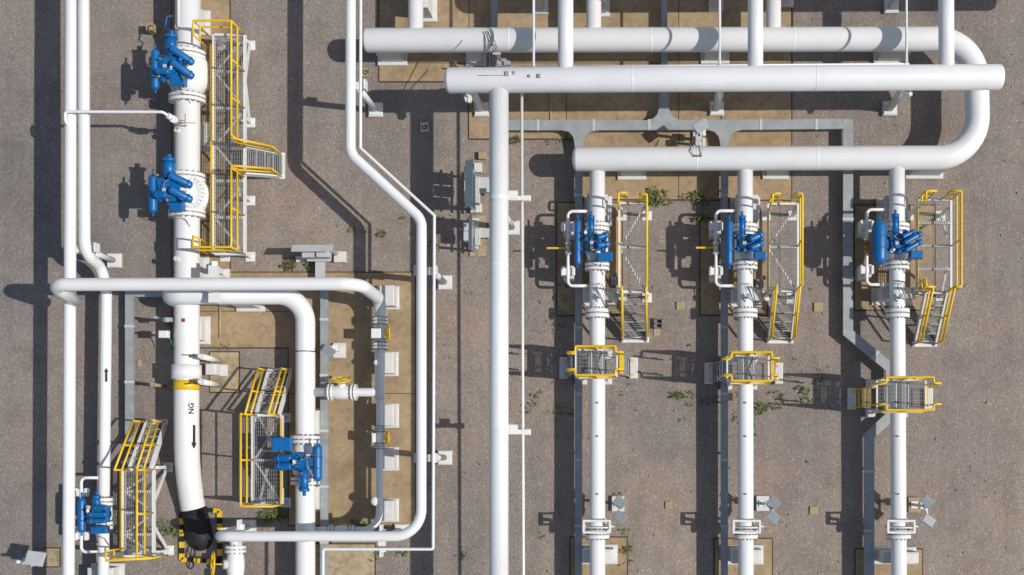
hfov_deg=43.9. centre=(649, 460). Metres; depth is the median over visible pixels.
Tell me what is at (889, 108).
pipe support
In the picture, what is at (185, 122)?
cross wrench
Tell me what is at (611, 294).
pipe plinth
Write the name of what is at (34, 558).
floodlight post
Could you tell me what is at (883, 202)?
pipe plinth
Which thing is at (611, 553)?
pipe plinth
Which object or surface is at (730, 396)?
ground marker
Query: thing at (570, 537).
concrete slab gap
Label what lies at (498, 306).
gas pipe
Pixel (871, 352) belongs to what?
cable tray
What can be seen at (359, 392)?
branch pipe
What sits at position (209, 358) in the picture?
marker post
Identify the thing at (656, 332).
ground marker
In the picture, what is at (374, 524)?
gas pipe
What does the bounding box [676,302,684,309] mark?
ground marker
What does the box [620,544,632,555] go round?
weed clump
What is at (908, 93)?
pipe clip
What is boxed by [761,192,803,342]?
access walkway
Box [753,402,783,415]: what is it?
weed clump
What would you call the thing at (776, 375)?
crossing platform
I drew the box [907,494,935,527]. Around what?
floodlight post
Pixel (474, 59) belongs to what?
pipe plinth
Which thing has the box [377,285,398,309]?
pipe plinth
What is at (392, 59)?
pipe plinth
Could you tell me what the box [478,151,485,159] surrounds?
ground marker
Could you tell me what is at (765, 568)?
concrete slab
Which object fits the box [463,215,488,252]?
junction box stand
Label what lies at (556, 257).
concrete slab gap
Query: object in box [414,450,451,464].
pipe support
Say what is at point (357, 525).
weed clump
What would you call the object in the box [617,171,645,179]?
pipe plinth
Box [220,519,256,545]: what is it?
pipe support
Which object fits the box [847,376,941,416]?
crossing platform
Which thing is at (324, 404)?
cable tray
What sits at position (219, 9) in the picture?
concrete slab
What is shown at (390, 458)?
pipe plinth
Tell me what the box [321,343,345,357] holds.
floodlight post
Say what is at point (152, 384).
stub post
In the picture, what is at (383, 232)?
weed clump
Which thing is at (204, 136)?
pipe plinth
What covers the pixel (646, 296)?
access walkway
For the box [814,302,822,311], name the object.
ground marker
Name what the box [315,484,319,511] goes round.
pipe plinth
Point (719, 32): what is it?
conduit
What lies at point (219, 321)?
earth strip
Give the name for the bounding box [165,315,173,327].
weed clump
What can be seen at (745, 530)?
valve line pipe
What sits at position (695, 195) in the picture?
weed clump
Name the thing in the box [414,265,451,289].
pipe support
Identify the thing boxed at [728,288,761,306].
pipe plinth
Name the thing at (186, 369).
gas pipe
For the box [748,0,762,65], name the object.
crossover pipe
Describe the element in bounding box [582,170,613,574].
valve line pipe
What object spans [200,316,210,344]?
pipe plinth
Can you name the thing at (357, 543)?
concrete slab gap
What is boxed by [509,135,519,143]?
weed clump
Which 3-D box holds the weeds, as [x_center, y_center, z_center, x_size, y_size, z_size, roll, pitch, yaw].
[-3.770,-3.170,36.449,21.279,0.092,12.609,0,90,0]
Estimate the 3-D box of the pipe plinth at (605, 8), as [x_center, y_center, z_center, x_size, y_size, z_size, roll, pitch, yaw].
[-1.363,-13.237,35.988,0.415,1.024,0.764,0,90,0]
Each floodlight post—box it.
[16,550,46,566]
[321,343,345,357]
[612,495,627,523]
[692,118,708,145]
[756,495,781,523]
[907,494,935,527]
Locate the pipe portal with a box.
[206,261,229,305]
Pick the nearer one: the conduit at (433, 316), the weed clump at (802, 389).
the conduit at (433, 316)
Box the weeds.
[156,134,885,565]
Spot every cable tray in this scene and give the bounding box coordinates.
[124,291,162,443]
[320,290,328,574]
[491,0,497,66]
[509,0,842,574]
[842,119,889,574]
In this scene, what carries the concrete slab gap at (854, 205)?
on the gravel ground
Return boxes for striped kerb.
[179,508,221,563]
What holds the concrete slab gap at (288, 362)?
on the gravel ground
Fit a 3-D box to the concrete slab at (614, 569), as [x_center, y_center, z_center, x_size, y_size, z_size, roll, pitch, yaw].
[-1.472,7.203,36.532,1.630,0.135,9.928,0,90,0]
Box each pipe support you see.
[76,242,121,267]
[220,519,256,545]
[356,79,382,117]
[378,524,408,556]
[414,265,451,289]
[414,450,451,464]
[471,93,488,116]
[509,217,519,234]
[535,0,547,14]
[709,0,722,11]
[709,92,723,115]
[882,91,904,115]
[884,0,898,13]
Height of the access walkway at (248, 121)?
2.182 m
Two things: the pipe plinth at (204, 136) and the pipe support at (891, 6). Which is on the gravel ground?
the pipe support at (891, 6)
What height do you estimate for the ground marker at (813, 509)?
0.050 m
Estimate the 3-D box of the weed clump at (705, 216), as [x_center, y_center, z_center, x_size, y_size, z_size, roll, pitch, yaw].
[1.518,-7.016,36.405,0.570,0.180,0.366,0,90,0]
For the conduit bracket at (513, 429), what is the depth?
33.92 m
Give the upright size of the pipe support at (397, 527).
2.530 m
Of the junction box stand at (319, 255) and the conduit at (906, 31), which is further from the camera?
the junction box stand at (319, 255)
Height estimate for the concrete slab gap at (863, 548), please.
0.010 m
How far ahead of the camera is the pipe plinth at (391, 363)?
35.94 m
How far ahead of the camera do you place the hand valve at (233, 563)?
35.34 m
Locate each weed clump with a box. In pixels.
[151,523,185,537]
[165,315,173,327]
[257,506,287,523]
[280,256,314,271]
[350,519,368,526]
[378,229,387,237]
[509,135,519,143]
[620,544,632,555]
[644,185,672,206]
[669,390,686,401]
[678,189,710,205]
[692,212,710,222]
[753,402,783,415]
[795,385,810,394]
[816,376,825,384]
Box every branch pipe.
[313,388,375,396]
[408,0,422,27]
[586,0,600,27]
[766,0,780,27]
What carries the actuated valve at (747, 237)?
attached to the valve line pipe at (745, 530)
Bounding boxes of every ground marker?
[137,359,140,366]
[146,22,157,34]
[362,67,369,76]
[420,122,428,131]
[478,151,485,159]
[654,329,659,335]
[665,501,671,508]
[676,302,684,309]
[728,393,732,400]
[810,506,817,513]
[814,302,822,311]
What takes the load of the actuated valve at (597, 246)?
attached to the valve line pipe at (597, 531)
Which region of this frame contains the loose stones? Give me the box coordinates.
[4,0,1023,574]
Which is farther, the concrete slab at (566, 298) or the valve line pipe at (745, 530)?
the concrete slab at (566, 298)
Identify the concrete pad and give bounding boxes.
[470,216,485,255]
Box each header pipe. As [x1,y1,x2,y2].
[362,26,989,170]
[444,64,1004,93]
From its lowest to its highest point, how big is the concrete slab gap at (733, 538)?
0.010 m
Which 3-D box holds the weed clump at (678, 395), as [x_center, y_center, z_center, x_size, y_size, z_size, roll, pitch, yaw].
[0.826,-1.868,36.405,0.520,0.179,0.357,0,90,0]
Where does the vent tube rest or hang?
attached to the gas pipe at (186, 369)
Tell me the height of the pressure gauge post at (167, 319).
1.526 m
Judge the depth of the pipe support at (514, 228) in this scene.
36.34 m
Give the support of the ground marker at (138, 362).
on the gravel ground
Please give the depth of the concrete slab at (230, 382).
36.47 m
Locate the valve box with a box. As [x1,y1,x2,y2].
[152,331,169,337]
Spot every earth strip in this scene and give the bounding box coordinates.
[219,306,220,337]
[550,93,551,119]
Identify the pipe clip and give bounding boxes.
[463,93,472,102]
[905,91,911,95]
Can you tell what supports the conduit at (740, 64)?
attached to the header pipe at (762, 78)
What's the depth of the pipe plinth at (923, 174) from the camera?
36.38 m
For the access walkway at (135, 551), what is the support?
on the gravel ground
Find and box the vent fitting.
[371,497,380,505]
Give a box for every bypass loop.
[75,476,98,552]
[547,210,589,286]
[696,209,736,286]
[855,208,888,285]
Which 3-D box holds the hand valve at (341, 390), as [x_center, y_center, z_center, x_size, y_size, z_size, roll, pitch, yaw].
[-8.708,-2.053,35.558,0.882,0.632,0.700,0,90,0]
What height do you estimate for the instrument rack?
1.725 m
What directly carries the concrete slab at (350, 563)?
on the gravel ground
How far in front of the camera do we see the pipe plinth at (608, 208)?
36.38 m
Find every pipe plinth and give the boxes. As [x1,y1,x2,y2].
[87,563,124,574]
[200,122,209,150]
[200,256,209,277]
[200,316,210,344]
[201,9,210,35]
[231,304,264,311]
[315,408,319,435]
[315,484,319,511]
[375,53,406,65]
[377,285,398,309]
[381,498,398,521]
[383,403,398,427]
[383,447,398,470]
[385,352,398,375]
[423,0,436,21]
[466,53,486,65]
[582,288,616,305]
[582,544,617,563]
[584,194,611,225]
[601,0,609,16]
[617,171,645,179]
[701,52,728,63]
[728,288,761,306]
[728,545,762,563]
[730,194,759,228]
[762,171,788,179]
[781,0,793,7]
[871,287,914,305]
[873,52,910,62]
[874,547,918,563]
[876,196,907,222]
[905,169,945,178]
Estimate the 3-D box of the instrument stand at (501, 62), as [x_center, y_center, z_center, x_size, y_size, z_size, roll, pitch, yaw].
[-3.732,-11.010,34.827,1.864,3.346,1.808,0,90,0]
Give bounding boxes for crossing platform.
[560,345,637,384]
[704,351,782,389]
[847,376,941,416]
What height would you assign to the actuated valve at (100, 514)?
1.081 m
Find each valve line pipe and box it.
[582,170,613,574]
[731,169,763,574]
[884,167,917,574]
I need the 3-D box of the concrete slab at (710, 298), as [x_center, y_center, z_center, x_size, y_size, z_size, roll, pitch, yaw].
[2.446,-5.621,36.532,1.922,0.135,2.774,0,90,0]
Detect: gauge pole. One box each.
[611,273,617,284]
[755,275,765,287]
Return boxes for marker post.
[198,354,221,362]
[198,379,221,387]
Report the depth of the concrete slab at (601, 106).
36.47 m
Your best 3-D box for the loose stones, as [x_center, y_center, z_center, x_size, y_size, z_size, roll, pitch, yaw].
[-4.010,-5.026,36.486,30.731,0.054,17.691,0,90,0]
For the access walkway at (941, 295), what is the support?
on the gravel ground
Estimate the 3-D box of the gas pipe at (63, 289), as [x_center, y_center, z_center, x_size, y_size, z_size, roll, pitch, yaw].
[-11.687,-4.252,34.390,8.477,2.920,1.145,0,90,0]
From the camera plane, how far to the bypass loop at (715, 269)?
35.35 m
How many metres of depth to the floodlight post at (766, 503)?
35.09 m
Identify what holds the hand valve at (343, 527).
attached to the gas pipe at (374, 524)
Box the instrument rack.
[690,132,702,156]
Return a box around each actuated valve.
[77,491,112,544]
[148,154,205,226]
[151,30,206,107]
[271,434,321,495]
[574,211,612,274]
[725,211,765,272]
[872,210,922,273]
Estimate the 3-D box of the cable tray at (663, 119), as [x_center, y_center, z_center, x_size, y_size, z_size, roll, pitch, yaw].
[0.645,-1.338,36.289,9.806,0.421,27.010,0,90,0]
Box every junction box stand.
[291,245,346,276]
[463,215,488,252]
[464,159,488,213]
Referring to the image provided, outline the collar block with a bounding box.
[205,364,227,375]
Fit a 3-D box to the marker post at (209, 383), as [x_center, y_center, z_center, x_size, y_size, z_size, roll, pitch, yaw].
[-12.471,-2.190,35.670,0.240,1.660,0.234,0,90,0]
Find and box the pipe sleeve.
[180,506,212,550]
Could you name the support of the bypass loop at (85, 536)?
attached to the gas pipe at (93, 260)
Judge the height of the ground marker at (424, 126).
0.065 m
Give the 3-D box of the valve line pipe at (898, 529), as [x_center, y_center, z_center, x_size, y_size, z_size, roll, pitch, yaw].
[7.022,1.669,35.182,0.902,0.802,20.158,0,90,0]
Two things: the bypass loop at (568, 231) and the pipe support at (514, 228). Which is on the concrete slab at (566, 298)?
the bypass loop at (568, 231)
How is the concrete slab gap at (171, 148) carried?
on the gravel ground
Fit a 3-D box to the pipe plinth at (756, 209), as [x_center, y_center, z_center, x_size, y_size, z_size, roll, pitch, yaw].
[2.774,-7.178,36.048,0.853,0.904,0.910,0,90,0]
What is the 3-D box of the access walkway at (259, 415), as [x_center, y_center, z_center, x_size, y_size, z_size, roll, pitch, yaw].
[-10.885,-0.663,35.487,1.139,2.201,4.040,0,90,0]
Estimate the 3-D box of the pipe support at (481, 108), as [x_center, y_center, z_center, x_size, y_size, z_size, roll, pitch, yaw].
[-4.867,-10.171,35.203,0.414,2.595,0.414,0,90,0]
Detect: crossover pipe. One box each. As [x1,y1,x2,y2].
[558,0,572,66]
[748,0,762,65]
[938,0,953,64]
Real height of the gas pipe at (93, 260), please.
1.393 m
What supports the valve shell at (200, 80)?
attached to the gas pipe at (186, 369)
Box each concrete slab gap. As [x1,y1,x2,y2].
[44,547,60,566]
[171,0,230,270]
[171,272,415,525]
[209,351,239,392]
[315,543,375,574]
[378,0,791,200]
[556,202,622,315]
[569,536,627,574]
[699,218,767,315]
[713,538,772,574]
[853,204,935,310]
[854,548,922,574]
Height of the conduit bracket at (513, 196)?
0.762 m
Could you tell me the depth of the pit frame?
36.36 m
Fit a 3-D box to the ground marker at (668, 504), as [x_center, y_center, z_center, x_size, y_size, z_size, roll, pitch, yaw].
[0.560,1.290,36.475,0.207,0.050,0.219,0,90,0]
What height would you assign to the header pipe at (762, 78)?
0.680 m
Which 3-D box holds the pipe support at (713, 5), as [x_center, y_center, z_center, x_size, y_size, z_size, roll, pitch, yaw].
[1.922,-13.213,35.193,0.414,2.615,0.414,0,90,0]
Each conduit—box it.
[177,0,179,27]
[321,0,435,574]
[520,93,524,574]
[521,63,908,66]
[532,0,534,66]
[718,0,720,64]
[905,0,907,63]
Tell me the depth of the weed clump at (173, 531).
36.41 m
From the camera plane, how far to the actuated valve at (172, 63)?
34.66 m
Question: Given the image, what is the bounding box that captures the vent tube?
[64,110,181,125]
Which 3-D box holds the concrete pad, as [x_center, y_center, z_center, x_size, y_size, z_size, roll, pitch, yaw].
[-4.984,-6.516,36.470,0.462,0.060,1.168,0,90,0]
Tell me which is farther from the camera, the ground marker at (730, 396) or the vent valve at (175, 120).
the ground marker at (730, 396)
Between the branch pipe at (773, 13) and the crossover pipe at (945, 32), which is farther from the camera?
the branch pipe at (773, 13)
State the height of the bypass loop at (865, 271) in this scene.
1.235 m
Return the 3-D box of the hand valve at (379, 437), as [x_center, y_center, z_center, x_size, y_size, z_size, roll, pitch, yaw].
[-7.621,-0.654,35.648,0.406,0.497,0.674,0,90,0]
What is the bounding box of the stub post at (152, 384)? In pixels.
[150,382,166,387]
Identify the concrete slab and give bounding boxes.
[45,549,58,565]
[172,0,229,268]
[172,273,414,524]
[210,352,238,391]
[315,544,374,574]
[379,0,790,199]
[557,203,620,314]
[571,538,626,574]
[701,219,766,314]
[715,539,771,574]
[855,206,934,309]
[856,549,921,574]
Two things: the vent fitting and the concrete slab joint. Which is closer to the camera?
the vent fitting
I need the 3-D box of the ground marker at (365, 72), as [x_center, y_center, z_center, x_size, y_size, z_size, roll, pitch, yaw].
[-8.237,-11.266,36.468,0.231,0.065,0.256,-5,90,0]
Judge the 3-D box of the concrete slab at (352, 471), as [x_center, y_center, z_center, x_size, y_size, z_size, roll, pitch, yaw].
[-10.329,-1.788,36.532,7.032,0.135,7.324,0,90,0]
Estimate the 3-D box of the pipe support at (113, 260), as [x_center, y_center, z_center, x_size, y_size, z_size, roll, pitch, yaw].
[-15.511,-5.791,35.485,0.628,2.030,0.414,0,90,0]
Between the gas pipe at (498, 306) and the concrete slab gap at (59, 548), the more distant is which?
the concrete slab gap at (59, 548)
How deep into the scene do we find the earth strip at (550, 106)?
36.43 m
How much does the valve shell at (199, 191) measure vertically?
1.192 m
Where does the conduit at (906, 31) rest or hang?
attached to the header pipe
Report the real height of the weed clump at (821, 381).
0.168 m
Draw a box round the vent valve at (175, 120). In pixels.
[166,113,179,123]
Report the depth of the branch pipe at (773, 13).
35.04 m
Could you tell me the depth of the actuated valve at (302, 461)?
34.86 m
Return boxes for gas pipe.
[50,277,386,330]
[62,0,76,574]
[78,0,111,574]
[162,290,315,574]
[171,0,205,511]
[215,0,426,545]
[314,398,384,530]
[372,316,387,397]
[489,87,508,574]
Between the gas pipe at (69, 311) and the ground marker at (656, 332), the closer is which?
the gas pipe at (69, 311)
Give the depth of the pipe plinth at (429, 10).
36.31 m
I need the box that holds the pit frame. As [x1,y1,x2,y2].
[654,318,662,328]
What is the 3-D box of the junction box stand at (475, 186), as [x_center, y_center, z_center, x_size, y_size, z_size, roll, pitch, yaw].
[-4.660,-7.834,35.720,1.096,1.560,1.535,0,90,0]
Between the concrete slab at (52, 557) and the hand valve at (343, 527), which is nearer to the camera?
the hand valve at (343, 527)
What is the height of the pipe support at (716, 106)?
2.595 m
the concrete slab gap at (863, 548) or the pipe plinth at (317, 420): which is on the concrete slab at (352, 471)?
the pipe plinth at (317, 420)
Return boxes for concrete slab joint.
[172,0,678,393]
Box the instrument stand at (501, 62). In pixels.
[477,30,540,77]
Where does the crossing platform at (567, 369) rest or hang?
on the gravel ground
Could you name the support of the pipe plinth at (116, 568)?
on the gravel ground
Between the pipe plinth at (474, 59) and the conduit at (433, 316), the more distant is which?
the pipe plinth at (474, 59)
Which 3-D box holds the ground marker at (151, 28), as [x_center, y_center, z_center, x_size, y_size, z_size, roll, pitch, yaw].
[-14.357,-12.459,36.275,0.195,0.450,0.219,0,90,0]
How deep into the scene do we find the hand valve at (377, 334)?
35.47 m
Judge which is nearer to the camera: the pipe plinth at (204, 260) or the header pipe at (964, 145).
the header pipe at (964, 145)
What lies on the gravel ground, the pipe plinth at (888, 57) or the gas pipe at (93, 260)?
the pipe plinth at (888, 57)
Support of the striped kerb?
on the gravel ground
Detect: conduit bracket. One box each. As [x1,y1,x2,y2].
[489,191,530,200]
[489,425,530,434]
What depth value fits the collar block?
36.12 m
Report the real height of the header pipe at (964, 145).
0.700 m
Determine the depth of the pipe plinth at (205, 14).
36.38 m
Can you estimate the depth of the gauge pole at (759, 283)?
36.38 m
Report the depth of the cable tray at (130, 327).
36.09 m
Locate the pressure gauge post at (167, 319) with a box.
[153,316,172,322]
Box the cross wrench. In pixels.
[179,114,195,126]
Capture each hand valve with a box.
[210,544,245,574]
[325,376,358,400]
[327,524,356,530]
[371,323,389,342]
[372,425,389,448]
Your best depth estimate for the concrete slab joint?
36.46 m
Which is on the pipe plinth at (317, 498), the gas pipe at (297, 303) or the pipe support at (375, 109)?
the gas pipe at (297, 303)
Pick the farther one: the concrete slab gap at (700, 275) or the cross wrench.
the concrete slab gap at (700, 275)
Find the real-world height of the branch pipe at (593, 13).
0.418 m
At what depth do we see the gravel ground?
36.50 m
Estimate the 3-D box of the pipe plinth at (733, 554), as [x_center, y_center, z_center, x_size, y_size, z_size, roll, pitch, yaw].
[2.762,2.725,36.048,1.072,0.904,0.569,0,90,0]
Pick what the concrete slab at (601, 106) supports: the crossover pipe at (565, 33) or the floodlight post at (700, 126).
the floodlight post at (700, 126)
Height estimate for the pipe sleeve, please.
1.338 m
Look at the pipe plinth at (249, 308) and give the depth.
36.38 m
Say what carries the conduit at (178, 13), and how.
attached to the stub fitting
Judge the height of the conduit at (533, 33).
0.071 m
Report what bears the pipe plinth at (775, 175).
on the concrete slab at (601, 106)
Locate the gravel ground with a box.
[0,0,1023,574]
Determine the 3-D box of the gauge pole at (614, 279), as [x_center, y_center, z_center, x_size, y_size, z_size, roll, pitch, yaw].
[-0.998,-5.207,35.860,0.240,1.280,0.240,0,90,0]
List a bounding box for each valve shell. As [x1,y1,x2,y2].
[166,54,209,93]
[167,175,209,212]
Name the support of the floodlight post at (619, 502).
on the gravel ground
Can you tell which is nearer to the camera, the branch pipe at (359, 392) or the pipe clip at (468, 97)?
the pipe clip at (468, 97)
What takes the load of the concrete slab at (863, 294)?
on the gravel ground
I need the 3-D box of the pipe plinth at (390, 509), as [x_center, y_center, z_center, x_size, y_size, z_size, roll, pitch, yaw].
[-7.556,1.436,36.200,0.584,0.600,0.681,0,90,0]
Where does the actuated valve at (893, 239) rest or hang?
attached to the valve line pipe at (898, 529)
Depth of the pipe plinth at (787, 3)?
36.38 m
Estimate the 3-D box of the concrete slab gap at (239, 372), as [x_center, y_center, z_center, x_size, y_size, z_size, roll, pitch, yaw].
[-12.337,-2.567,36.496,0.902,0.010,1.219,0,90,0]
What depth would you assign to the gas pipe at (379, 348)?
35.55 m
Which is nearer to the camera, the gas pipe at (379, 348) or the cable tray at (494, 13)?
the gas pipe at (379, 348)
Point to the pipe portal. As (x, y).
(214, 269)
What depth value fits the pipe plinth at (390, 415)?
35.90 m
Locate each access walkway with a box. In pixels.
[105,419,173,561]
[192,19,284,261]
[239,367,292,507]
[617,191,651,342]
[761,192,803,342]
[907,190,962,346]
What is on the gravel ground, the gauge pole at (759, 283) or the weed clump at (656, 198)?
the weed clump at (656, 198)
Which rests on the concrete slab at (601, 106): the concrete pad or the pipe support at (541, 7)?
the pipe support at (541, 7)
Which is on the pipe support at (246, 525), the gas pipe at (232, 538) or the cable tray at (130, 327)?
the gas pipe at (232, 538)
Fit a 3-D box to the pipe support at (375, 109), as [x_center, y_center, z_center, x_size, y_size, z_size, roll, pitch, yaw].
[-7.946,-10.159,35.245,0.529,2.510,0.414,0,90,0]
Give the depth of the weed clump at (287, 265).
36.41 m
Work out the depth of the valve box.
35.26 m
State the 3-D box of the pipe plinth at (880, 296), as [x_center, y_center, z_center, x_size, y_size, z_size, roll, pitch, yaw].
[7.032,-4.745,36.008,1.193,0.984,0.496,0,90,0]
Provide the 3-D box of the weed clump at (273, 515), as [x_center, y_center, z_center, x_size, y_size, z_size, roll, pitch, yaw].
[-10.909,1.567,36.409,0.924,0.173,0.561,0,90,0]
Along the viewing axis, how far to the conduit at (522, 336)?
34.12 m
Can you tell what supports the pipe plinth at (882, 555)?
on the concrete slab at (885, 569)
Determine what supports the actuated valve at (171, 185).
attached to the valve shell at (199, 191)
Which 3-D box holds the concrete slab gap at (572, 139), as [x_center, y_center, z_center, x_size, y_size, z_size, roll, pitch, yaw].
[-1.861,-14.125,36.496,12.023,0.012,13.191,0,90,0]
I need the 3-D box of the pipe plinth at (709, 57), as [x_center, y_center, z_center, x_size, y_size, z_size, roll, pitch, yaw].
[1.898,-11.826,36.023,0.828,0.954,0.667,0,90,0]
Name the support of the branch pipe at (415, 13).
attached to the header pipe at (964, 145)
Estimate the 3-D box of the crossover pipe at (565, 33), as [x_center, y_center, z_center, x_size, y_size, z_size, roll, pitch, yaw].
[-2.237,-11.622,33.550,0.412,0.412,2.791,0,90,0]
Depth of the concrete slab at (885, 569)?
36.47 m

